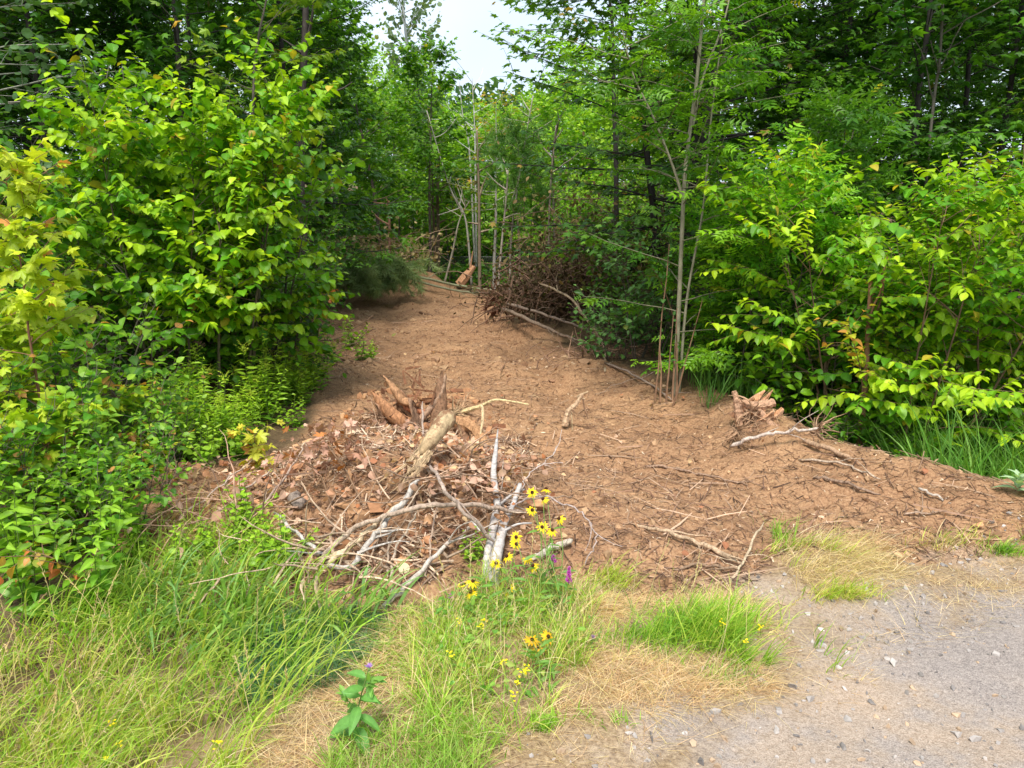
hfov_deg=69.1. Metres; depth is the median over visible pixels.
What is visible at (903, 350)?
understory shrub
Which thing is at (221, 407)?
goldenrod
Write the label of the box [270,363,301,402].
goldenrod
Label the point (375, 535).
fallen branch
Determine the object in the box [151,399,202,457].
goldenrod
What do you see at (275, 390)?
goldenrod
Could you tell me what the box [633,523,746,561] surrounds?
fallen branch
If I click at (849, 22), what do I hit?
oak tree
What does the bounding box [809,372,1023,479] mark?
tall grass
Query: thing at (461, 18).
sky
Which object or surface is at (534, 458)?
withered branch
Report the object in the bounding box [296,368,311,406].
goldenrod
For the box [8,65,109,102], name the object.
bare twig
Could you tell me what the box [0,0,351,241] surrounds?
maple tree
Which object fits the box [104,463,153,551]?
leafy weed
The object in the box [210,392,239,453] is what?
goldenrod
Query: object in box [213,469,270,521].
fallen branch
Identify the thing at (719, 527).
soil clods
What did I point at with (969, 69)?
oak tree
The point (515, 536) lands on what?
yellow coneflower
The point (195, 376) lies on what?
goldenrod
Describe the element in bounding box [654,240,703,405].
sucker clump
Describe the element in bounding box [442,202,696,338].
brush pile
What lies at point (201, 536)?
spurge weed
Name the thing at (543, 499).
yellow coneflower
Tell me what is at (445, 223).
maple tree
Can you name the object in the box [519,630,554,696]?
yellow coneflower
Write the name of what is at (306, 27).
young tree
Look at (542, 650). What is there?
yellow coneflower
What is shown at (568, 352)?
brush pile
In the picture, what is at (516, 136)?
pine tree
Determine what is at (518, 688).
trefoil flower
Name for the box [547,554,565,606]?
purple loosestrife
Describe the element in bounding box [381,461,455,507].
withered branch
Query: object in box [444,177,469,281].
dead tree
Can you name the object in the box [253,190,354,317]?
understory shrub
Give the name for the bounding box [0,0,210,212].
maple tree
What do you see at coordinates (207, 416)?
goldenrod
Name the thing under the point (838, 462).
fallen branch
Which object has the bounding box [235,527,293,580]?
spurge weed
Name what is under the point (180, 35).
maple tree
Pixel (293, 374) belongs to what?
goldenrod
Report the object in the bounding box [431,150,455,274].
young tree
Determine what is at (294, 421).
spurge weed
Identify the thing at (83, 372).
understory shrub
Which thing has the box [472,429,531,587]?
birch limb
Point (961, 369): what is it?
understory shrub
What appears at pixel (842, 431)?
understory shrub
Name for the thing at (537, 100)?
young tree
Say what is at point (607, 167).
young tree
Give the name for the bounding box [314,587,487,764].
mixed grass
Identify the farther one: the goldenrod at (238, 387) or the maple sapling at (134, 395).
the goldenrod at (238, 387)
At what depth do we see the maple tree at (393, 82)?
23.59 m
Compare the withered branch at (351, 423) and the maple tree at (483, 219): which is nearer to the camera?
the withered branch at (351, 423)
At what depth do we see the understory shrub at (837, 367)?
6.87 m
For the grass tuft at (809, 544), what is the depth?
3.77 m
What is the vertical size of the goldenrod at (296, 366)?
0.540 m
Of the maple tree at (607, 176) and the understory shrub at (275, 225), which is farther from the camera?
the maple tree at (607, 176)
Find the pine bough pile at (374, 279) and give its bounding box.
[313,249,447,300]
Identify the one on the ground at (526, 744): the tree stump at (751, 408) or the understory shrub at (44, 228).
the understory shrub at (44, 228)
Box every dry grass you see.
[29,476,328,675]
[214,596,537,767]
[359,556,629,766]
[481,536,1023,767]
[511,620,816,741]
[560,572,802,634]
[768,508,948,609]
[862,495,1023,598]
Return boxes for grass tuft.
[496,698,567,750]
[566,582,757,671]
[566,696,640,730]
[583,548,653,595]
[635,571,816,668]
[685,654,766,694]
[704,599,867,682]
[749,508,817,553]
[751,527,871,572]
[776,566,908,607]
[899,521,998,552]
[974,526,1023,558]
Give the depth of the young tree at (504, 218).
17.06 m
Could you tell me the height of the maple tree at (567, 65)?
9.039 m
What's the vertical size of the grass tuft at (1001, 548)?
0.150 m
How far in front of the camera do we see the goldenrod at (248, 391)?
6.23 m
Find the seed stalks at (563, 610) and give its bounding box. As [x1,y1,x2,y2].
[439,518,800,708]
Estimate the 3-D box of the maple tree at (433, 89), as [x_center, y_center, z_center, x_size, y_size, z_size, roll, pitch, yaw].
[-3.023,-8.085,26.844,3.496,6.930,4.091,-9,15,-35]
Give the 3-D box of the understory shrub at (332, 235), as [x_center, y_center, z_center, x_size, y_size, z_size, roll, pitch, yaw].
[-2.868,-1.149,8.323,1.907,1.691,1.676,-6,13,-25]
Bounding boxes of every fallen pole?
[397,272,494,290]
[414,279,479,294]
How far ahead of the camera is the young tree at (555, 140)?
17.26 m
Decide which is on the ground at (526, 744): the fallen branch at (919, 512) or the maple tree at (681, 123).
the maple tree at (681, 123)
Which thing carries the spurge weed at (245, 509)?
on the dirt track
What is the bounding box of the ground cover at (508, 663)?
[0,559,592,710]
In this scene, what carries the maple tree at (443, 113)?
on the ground at (526, 744)
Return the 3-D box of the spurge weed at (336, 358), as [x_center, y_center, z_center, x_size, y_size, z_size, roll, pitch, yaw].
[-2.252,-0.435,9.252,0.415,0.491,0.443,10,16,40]
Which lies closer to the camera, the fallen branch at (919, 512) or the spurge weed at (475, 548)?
the spurge weed at (475, 548)
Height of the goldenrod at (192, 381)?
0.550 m
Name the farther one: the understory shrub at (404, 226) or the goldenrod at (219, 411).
the understory shrub at (404, 226)
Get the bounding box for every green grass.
[34,484,364,639]
[301,672,515,767]
[374,541,622,767]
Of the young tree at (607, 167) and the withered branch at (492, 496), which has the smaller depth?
the withered branch at (492, 496)
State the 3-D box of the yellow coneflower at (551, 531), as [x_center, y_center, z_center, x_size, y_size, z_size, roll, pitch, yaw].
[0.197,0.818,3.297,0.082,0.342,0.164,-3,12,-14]
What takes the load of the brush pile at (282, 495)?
on the dirt track
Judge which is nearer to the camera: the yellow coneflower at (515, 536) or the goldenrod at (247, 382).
the yellow coneflower at (515, 536)
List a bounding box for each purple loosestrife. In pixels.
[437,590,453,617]
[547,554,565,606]
[554,566,576,612]
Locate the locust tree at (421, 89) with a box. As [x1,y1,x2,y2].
[392,37,457,226]
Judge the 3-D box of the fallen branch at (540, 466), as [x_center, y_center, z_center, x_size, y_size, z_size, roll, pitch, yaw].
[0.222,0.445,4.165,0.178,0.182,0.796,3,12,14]
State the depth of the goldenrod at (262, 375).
6.28 m
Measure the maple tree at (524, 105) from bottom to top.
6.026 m
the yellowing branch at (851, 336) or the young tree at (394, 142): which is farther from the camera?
the young tree at (394, 142)
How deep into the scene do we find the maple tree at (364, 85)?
18.47 m
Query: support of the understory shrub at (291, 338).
on the ground at (526, 744)
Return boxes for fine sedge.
[221,592,400,708]
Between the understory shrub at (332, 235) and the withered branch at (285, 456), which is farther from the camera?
the understory shrub at (332, 235)
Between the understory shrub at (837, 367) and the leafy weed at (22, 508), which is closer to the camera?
the leafy weed at (22, 508)
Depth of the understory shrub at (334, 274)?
9.17 m
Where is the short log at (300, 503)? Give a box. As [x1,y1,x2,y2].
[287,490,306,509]
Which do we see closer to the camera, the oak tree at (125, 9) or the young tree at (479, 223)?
the oak tree at (125, 9)
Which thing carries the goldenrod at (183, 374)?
on the ground at (526, 744)
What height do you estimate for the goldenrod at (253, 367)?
0.800 m
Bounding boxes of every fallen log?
[373,388,528,501]
[501,308,580,350]
[507,303,602,333]
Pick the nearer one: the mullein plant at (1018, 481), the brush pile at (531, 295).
the mullein plant at (1018, 481)
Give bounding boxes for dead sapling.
[795,334,851,429]
[856,256,887,446]
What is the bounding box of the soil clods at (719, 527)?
[143,313,1023,598]
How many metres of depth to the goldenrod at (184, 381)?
5.87 m
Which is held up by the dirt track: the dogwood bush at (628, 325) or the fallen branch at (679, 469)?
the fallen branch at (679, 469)
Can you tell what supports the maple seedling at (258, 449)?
on the dirt track
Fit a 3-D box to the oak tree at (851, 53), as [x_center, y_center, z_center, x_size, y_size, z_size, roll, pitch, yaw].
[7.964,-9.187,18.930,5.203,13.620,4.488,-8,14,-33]
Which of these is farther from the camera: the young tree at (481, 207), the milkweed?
the young tree at (481, 207)
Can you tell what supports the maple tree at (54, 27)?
on the ground at (526, 744)
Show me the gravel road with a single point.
(931, 735)
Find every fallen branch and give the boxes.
[178,459,252,519]
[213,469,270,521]
[241,442,306,525]
[273,511,322,554]
[322,479,419,569]
[325,502,399,563]
[334,355,376,365]
[380,520,500,610]
[386,524,392,577]
[390,512,416,592]
[421,401,494,541]
[424,507,436,577]
[504,495,571,520]
[507,495,622,563]
[519,430,562,500]
[532,538,572,560]
[604,351,694,399]
[628,509,643,545]
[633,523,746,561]
[645,464,749,485]
[672,543,737,570]
[701,522,767,584]
[730,411,818,447]
[798,458,880,479]
[802,439,853,459]
[813,475,880,494]
[903,491,946,514]
[918,487,950,503]
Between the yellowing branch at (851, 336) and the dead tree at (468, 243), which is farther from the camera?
the dead tree at (468, 243)
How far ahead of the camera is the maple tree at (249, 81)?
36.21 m
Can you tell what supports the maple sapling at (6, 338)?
on the ground at (526, 744)
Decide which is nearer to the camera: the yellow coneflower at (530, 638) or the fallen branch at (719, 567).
the yellow coneflower at (530, 638)
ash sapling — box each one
[630,98,882,399]
[680,71,921,423]
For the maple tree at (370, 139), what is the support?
on the ground at (526, 744)
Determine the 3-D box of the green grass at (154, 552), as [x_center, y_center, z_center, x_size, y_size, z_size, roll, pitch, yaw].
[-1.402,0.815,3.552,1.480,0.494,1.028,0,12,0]
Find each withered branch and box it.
[247,432,337,506]
[280,421,361,501]
[280,485,367,508]
[296,414,381,482]
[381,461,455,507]
[432,478,524,507]
[436,499,536,547]
[506,452,571,471]
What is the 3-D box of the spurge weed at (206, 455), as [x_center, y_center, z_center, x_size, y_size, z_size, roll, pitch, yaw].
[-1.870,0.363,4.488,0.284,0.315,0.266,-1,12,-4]
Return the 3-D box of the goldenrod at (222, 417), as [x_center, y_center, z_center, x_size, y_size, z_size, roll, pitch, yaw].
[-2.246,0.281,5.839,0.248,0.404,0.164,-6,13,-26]
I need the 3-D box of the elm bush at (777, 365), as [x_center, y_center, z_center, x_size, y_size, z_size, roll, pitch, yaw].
[2.812,-0.158,6.550,2.065,1.998,2.151,0,12,0]
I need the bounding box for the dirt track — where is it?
[108,269,1023,611]
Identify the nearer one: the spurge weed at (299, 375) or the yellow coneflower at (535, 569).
the yellow coneflower at (535, 569)
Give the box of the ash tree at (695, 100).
[509,0,812,395]
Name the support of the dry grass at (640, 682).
on the ground at (526, 744)
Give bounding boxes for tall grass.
[0,530,412,767]
[648,326,842,427]
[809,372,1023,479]
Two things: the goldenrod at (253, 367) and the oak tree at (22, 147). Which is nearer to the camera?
the goldenrod at (253, 367)
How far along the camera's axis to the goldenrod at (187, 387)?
5.98 m
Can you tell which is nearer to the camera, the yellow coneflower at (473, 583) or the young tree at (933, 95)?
the yellow coneflower at (473, 583)
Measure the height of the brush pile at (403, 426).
0.595 m
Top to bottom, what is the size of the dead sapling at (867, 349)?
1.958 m
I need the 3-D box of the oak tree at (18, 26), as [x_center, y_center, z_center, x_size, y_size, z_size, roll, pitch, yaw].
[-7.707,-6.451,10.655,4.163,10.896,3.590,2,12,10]
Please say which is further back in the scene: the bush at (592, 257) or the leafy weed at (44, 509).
the bush at (592, 257)
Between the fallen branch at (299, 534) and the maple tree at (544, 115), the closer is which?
the fallen branch at (299, 534)
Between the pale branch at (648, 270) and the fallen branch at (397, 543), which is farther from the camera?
the pale branch at (648, 270)
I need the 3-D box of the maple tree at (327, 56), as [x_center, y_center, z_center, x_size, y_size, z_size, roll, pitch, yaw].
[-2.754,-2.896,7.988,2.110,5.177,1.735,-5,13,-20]
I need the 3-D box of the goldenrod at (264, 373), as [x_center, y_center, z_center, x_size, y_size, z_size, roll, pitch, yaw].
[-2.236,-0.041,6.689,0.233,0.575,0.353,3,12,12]
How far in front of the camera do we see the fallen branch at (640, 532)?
3.81 m
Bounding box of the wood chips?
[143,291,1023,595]
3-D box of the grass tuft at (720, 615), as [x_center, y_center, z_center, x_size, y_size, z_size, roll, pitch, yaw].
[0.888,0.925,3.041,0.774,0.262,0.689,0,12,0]
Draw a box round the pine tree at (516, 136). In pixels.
[476,98,564,284]
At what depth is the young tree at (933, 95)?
8.35 m
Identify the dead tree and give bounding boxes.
[372,196,390,250]
[426,110,472,286]
[427,53,493,282]
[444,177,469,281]
[446,80,492,280]
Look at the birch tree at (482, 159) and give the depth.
18.66 m
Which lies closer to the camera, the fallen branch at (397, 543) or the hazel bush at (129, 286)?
the fallen branch at (397, 543)
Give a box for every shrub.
[0,155,162,324]
[0,171,128,337]
[0,296,192,492]
[0,315,151,525]
[0,341,109,555]
[0,395,169,568]
[1,200,201,368]
[9,381,198,546]
[35,356,188,510]
[59,242,267,391]
[97,169,304,293]
[99,358,225,473]
[164,228,346,377]
[193,204,345,352]
[207,225,354,352]
[212,305,395,383]
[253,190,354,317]
[281,210,352,307]
[307,208,386,260]
[363,211,425,256]
[402,215,466,265]
[473,228,526,266]
[525,224,572,270]
[552,208,636,274]
[570,235,697,350]
[643,242,767,347]
[666,300,789,401]
[680,232,852,327]
[711,343,847,424]
[739,300,900,434]
[768,377,930,453]
[789,366,1017,456]
[792,248,1000,424]
[805,405,947,460]
[880,386,1023,474]
[899,242,1022,417]
[915,362,1023,467]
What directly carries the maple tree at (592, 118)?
on the ground at (526, 744)
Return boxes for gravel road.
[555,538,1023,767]
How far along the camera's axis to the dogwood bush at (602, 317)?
8.78 m
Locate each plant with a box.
[82,422,131,448]
[992,469,1023,490]
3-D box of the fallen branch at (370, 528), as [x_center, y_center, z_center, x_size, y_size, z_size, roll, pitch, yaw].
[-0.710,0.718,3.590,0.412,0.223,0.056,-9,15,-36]
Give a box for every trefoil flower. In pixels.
[212,740,222,762]
[514,676,519,707]
[517,664,526,695]
[522,664,529,688]
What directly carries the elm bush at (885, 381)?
on the ground at (526, 744)
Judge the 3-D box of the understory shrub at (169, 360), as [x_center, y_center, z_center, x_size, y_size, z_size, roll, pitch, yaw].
[-3.098,-0.610,6.636,1.734,1.538,1.524,-6,13,-25]
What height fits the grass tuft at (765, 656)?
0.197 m
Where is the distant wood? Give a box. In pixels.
[0,0,1022,210]
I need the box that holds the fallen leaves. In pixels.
[132,332,983,596]
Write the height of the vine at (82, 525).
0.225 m
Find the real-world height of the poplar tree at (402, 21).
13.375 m
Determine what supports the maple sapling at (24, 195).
on the ground at (526, 744)
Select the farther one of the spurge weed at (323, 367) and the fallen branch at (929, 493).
the spurge weed at (323, 367)
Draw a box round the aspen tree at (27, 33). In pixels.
[0,0,151,187]
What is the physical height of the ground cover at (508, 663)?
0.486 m
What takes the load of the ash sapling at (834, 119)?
on the ground at (526, 744)
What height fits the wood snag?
0.472 m
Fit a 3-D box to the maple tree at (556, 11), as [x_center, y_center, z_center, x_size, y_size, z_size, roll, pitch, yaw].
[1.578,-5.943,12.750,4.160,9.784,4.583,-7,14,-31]
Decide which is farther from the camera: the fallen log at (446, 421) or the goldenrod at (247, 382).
the goldenrod at (247, 382)
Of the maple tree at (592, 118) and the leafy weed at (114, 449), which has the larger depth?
the maple tree at (592, 118)
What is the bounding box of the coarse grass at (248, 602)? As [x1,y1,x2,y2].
[107,533,430,666]
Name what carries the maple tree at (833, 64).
on the ground at (526, 744)
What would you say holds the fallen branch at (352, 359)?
on the dirt track
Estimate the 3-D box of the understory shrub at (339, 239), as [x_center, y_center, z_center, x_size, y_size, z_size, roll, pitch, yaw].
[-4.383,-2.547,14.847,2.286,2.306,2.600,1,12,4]
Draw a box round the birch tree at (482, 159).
[445,85,543,288]
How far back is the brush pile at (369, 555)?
3.44 m
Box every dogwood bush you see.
[566,264,683,360]
[586,191,712,368]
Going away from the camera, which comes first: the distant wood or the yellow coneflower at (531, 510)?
the yellow coneflower at (531, 510)
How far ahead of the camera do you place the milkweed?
2.40 m
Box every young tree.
[274,46,371,243]
[282,1,351,343]
[322,83,417,249]
[353,95,448,257]
[376,89,473,248]
[400,116,510,276]
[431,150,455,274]
[432,117,518,256]
[454,97,532,253]
[467,130,509,291]
[471,114,575,264]
[486,157,519,284]
[502,82,597,241]
[508,95,550,273]
[534,105,622,258]
[538,113,578,279]
[562,89,664,244]
[602,57,711,248]
[914,0,1002,219]
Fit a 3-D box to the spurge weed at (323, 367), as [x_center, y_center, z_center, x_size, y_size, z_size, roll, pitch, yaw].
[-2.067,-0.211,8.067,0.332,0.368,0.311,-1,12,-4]
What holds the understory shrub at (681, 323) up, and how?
on the ground at (526, 744)
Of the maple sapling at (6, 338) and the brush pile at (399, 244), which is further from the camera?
the brush pile at (399, 244)
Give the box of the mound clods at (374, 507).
[280,382,546,565]
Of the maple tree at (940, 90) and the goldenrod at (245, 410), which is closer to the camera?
the goldenrod at (245, 410)
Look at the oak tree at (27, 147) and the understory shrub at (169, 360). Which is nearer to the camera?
the understory shrub at (169, 360)
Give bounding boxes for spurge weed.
[104,522,152,570]
[166,519,216,569]
[176,516,213,559]
[183,420,228,466]
[199,510,257,563]
[220,495,265,534]
[223,475,278,528]
[229,418,270,460]
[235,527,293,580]
[242,509,291,557]
[260,513,318,563]
[273,393,305,430]
[275,358,314,392]
[311,333,349,362]
[313,349,335,378]
[341,314,369,346]
[353,332,377,359]
[458,526,489,567]
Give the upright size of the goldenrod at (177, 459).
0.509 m
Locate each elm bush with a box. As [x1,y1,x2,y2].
[696,134,1023,474]
[713,251,963,449]
[811,142,1023,453]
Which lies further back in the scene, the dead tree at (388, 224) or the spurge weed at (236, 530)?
the dead tree at (388, 224)
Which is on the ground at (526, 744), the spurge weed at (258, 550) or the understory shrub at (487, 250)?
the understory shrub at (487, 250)
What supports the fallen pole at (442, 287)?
on the dirt track
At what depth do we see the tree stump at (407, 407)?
6.23 m
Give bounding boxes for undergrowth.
[25,200,937,287]
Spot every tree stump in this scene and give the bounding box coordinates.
[358,366,450,429]
[706,388,851,450]
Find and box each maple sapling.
[0,136,153,479]
[0,289,86,512]
[0,387,124,555]
[28,380,158,502]
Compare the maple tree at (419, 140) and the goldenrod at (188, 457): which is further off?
the maple tree at (419, 140)
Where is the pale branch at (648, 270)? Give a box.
[614,227,674,318]
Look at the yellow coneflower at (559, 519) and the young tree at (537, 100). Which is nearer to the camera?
the yellow coneflower at (559, 519)
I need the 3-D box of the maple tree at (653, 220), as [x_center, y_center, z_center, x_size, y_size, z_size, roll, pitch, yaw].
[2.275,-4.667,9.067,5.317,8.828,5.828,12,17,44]
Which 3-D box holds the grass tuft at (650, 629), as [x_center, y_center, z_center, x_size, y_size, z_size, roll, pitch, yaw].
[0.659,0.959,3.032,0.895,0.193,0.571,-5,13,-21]
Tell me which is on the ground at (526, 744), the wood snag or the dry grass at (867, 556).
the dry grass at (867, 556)
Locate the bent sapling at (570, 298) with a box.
[539,276,606,371]
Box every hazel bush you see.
[0,66,183,410]
[0,248,215,445]
[14,0,349,407]
[93,126,367,388]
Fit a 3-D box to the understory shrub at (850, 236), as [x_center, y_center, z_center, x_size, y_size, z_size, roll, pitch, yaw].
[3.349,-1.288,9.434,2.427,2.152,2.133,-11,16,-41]
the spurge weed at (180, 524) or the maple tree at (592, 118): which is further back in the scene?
the maple tree at (592, 118)
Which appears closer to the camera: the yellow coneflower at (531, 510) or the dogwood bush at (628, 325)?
the yellow coneflower at (531, 510)
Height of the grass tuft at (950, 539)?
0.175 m
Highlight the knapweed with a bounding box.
[578,628,602,650]
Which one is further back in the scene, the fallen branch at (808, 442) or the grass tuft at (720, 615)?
the fallen branch at (808, 442)
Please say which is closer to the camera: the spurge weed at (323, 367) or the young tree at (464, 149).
the spurge weed at (323, 367)
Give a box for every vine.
[0,534,104,592]
[60,511,124,566]
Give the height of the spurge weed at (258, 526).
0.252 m
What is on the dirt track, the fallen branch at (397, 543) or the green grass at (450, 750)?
the fallen branch at (397, 543)
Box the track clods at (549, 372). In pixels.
[320,271,671,407]
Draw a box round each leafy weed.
[0,413,76,546]
[0,460,56,606]
[0,461,75,583]
[0,496,75,623]
[22,434,90,562]
[38,498,117,622]
[58,398,130,516]
[67,429,133,551]
[70,459,138,587]
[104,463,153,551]
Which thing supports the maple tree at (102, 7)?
on the ground at (526, 744)
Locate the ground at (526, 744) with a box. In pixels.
[0,182,1023,767]
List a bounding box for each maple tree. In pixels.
[0,0,91,269]
[0,0,196,287]
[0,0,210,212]
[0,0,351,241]
[0,12,102,286]
[32,0,222,169]
[130,0,416,271]
[149,0,353,303]
[204,0,327,223]
[230,15,358,139]
[238,0,408,257]
[248,0,390,220]
[291,11,395,235]
[301,1,431,249]
[331,28,407,220]
[352,54,429,248]
[382,20,482,272]
[383,58,472,243]
[392,94,474,273]
[399,94,453,196]
[412,135,471,277]
[433,103,494,249]
[458,0,959,350]
[463,142,499,256]
[464,103,549,265]
[473,0,757,316]
[493,61,620,275]
[493,89,578,230]
[527,37,625,215]
[543,50,681,268]
[550,76,631,233]
[574,41,677,212]
[595,37,699,239]
[605,0,690,195]
[626,17,760,234]
[630,0,781,283]
[648,0,948,294]
[673,0,817,178]
[766,0,991,276]
[774,0,1023,351]
[863,0,1023,300]
[909,0,1023,297]
[954,78,1023,386]
[957,82,1023,262]
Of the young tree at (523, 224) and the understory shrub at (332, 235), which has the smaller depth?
the understory shrub at (332, 235)
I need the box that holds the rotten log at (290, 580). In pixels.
[253,566,321,596]
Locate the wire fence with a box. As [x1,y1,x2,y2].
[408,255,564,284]
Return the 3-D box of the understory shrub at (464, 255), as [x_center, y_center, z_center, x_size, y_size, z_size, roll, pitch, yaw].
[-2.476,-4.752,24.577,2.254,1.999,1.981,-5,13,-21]
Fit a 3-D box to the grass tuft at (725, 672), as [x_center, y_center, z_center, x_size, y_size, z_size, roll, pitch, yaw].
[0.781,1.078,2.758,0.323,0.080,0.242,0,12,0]
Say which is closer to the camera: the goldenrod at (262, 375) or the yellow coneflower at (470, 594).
the yellow coneflower at (470, 594)
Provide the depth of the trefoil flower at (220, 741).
2.38 m
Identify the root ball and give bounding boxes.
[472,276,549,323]
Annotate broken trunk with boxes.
[456,251,475,288]
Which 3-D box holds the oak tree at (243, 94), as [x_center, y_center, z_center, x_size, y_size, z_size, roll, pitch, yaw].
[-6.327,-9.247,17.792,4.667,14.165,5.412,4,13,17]
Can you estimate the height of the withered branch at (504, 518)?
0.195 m
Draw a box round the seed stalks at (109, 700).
[0,521,320,767]
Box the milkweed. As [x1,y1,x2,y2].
[329,663,386,758]
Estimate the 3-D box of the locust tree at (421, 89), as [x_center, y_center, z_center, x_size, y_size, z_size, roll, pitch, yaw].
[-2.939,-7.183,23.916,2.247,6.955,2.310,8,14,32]
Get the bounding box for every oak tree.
[0,5,110,251]
[0,12,104,220]
[0,13,40,216]
[1,1,244,259]
[74,0,297,233]
[159,0,347,249]
[188,0,431,288]
[643,0,857,246]
[677,0,990,299]
[723,0,902,274]
[821,0,1019,247]
[823,0,1023,303]
[864,0,1023,328]
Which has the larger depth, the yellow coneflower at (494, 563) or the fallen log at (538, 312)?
the fallen log at (538, 312)
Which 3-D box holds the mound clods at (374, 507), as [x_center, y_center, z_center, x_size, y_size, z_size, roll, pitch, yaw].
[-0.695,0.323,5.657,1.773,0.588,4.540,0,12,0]
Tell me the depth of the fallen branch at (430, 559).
3.37 m
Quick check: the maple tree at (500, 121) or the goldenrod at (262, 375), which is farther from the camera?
the maple tree at (500, 121)
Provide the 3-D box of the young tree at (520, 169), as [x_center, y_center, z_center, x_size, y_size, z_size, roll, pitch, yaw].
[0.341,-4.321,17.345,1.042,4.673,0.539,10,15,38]
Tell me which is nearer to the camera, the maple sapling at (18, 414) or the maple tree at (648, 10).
the maple sapling at (18, 414)
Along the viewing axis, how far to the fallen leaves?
4.12 m
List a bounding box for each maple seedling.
[128,437,179,471]
[226,419,284,498]
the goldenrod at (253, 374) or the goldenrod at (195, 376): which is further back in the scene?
the goldenrod at (253, 374)
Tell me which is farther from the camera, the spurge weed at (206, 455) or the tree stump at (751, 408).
the tree stump at (751, 408)
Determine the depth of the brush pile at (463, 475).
3.80 m
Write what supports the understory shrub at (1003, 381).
on the ground at (526, 744)
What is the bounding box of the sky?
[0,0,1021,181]
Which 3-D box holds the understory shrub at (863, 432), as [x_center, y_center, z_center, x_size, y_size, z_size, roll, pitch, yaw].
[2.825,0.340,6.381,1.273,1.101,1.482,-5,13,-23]
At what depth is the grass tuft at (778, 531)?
3.96 m
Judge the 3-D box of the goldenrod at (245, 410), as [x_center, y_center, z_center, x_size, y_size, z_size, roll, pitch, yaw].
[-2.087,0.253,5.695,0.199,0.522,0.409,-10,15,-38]
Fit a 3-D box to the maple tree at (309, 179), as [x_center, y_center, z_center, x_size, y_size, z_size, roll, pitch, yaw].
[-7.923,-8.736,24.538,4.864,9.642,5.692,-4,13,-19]
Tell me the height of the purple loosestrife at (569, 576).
0.242 m
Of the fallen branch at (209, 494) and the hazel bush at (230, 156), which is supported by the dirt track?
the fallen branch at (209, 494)
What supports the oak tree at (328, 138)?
on the ground at (526, 744)
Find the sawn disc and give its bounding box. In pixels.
[398,563,409,573]
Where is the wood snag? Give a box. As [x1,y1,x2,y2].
[558,391,588,429]
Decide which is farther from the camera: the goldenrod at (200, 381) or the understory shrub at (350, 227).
the understory shrub at (350, 227)
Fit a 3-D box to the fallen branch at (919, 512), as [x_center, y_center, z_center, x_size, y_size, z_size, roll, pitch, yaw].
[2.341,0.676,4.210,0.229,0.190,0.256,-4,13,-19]
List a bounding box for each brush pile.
[31,422,386,564]
[187,444,494,618]
[299,396,433,431]
[307,187,483,265]
[311,420,632,541]
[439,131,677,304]
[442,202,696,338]
[517,316,688,368]
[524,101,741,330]
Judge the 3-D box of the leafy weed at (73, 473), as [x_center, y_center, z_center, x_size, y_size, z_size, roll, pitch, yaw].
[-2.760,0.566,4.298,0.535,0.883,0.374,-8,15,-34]
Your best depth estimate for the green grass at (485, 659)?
2.87 m
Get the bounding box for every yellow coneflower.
[464,589,487,628]
[466,579,518,634]
[467,559,500,621]
[499,539,527,617]
[504,553,525,608]
[504,584,527,624]
[511,531,539,607]
[514,645,548,681]
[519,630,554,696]
[522,557,550,599]
[522,635,554,687]
[526,487,555,606]
[526,506,576,627]
[530,563,553,600]
[535,496,551,615]
[536,521,555,615]
[540,487,564,610]
[540,647,563,692]
[540,648,559,681]
[546,515,575,608]
[546,528,564,599]
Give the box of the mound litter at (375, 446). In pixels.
[254,414,542,575]
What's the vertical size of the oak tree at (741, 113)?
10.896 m
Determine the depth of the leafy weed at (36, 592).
3.37 m
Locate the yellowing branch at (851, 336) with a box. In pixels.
[813,304,887,416]
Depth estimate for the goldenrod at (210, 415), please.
5.63 m
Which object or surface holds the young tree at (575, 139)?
on the ground at (526, 744)
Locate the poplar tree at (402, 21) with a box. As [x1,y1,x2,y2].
[374,0,443,228]
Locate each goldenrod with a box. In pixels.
[114,373,163,436]
[127,380,181,454]
[141,393,197,458]
[147,363,210,426]
[148,367,194,411]
[149,396,186,460]
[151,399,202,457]
[165,361,214,415]
[169,380,203,436]
[174,370,236,458]
[174,396,224,464]
[181,364,200,427]
[182,361,223,420]
[183,343,214,426]
[185,384,209,437]
[188,390,227,443]
[193,378,246,441]
[204,390,242,422]
[205,393,233,436]
[206,402,249,458]
[209,395,238,438]
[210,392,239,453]
[226,356,271,417]
[227,394,260,434]
[228,383,257,439]
[230,364,257,410]
[230,368,252,408]
[235,333,287,419]
[241,375,257,423]
[242,342,288,400]
[242,375,269,434]
[243,357,264,405]
[252,346,275,402]
[253,353,292,410]
[255,361,287,426]
[256,368,285,408]
[264,352,307,401]
[268,357,293,405]
[270,347,311,394]
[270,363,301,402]
[277,345,301,401]
[277,352,311,400]
[285,357,320,401]
[296,338,335,391]
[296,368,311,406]
[297,344,330,386]
[300,341,337,390]
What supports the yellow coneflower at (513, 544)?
on the ground at (526, 744)

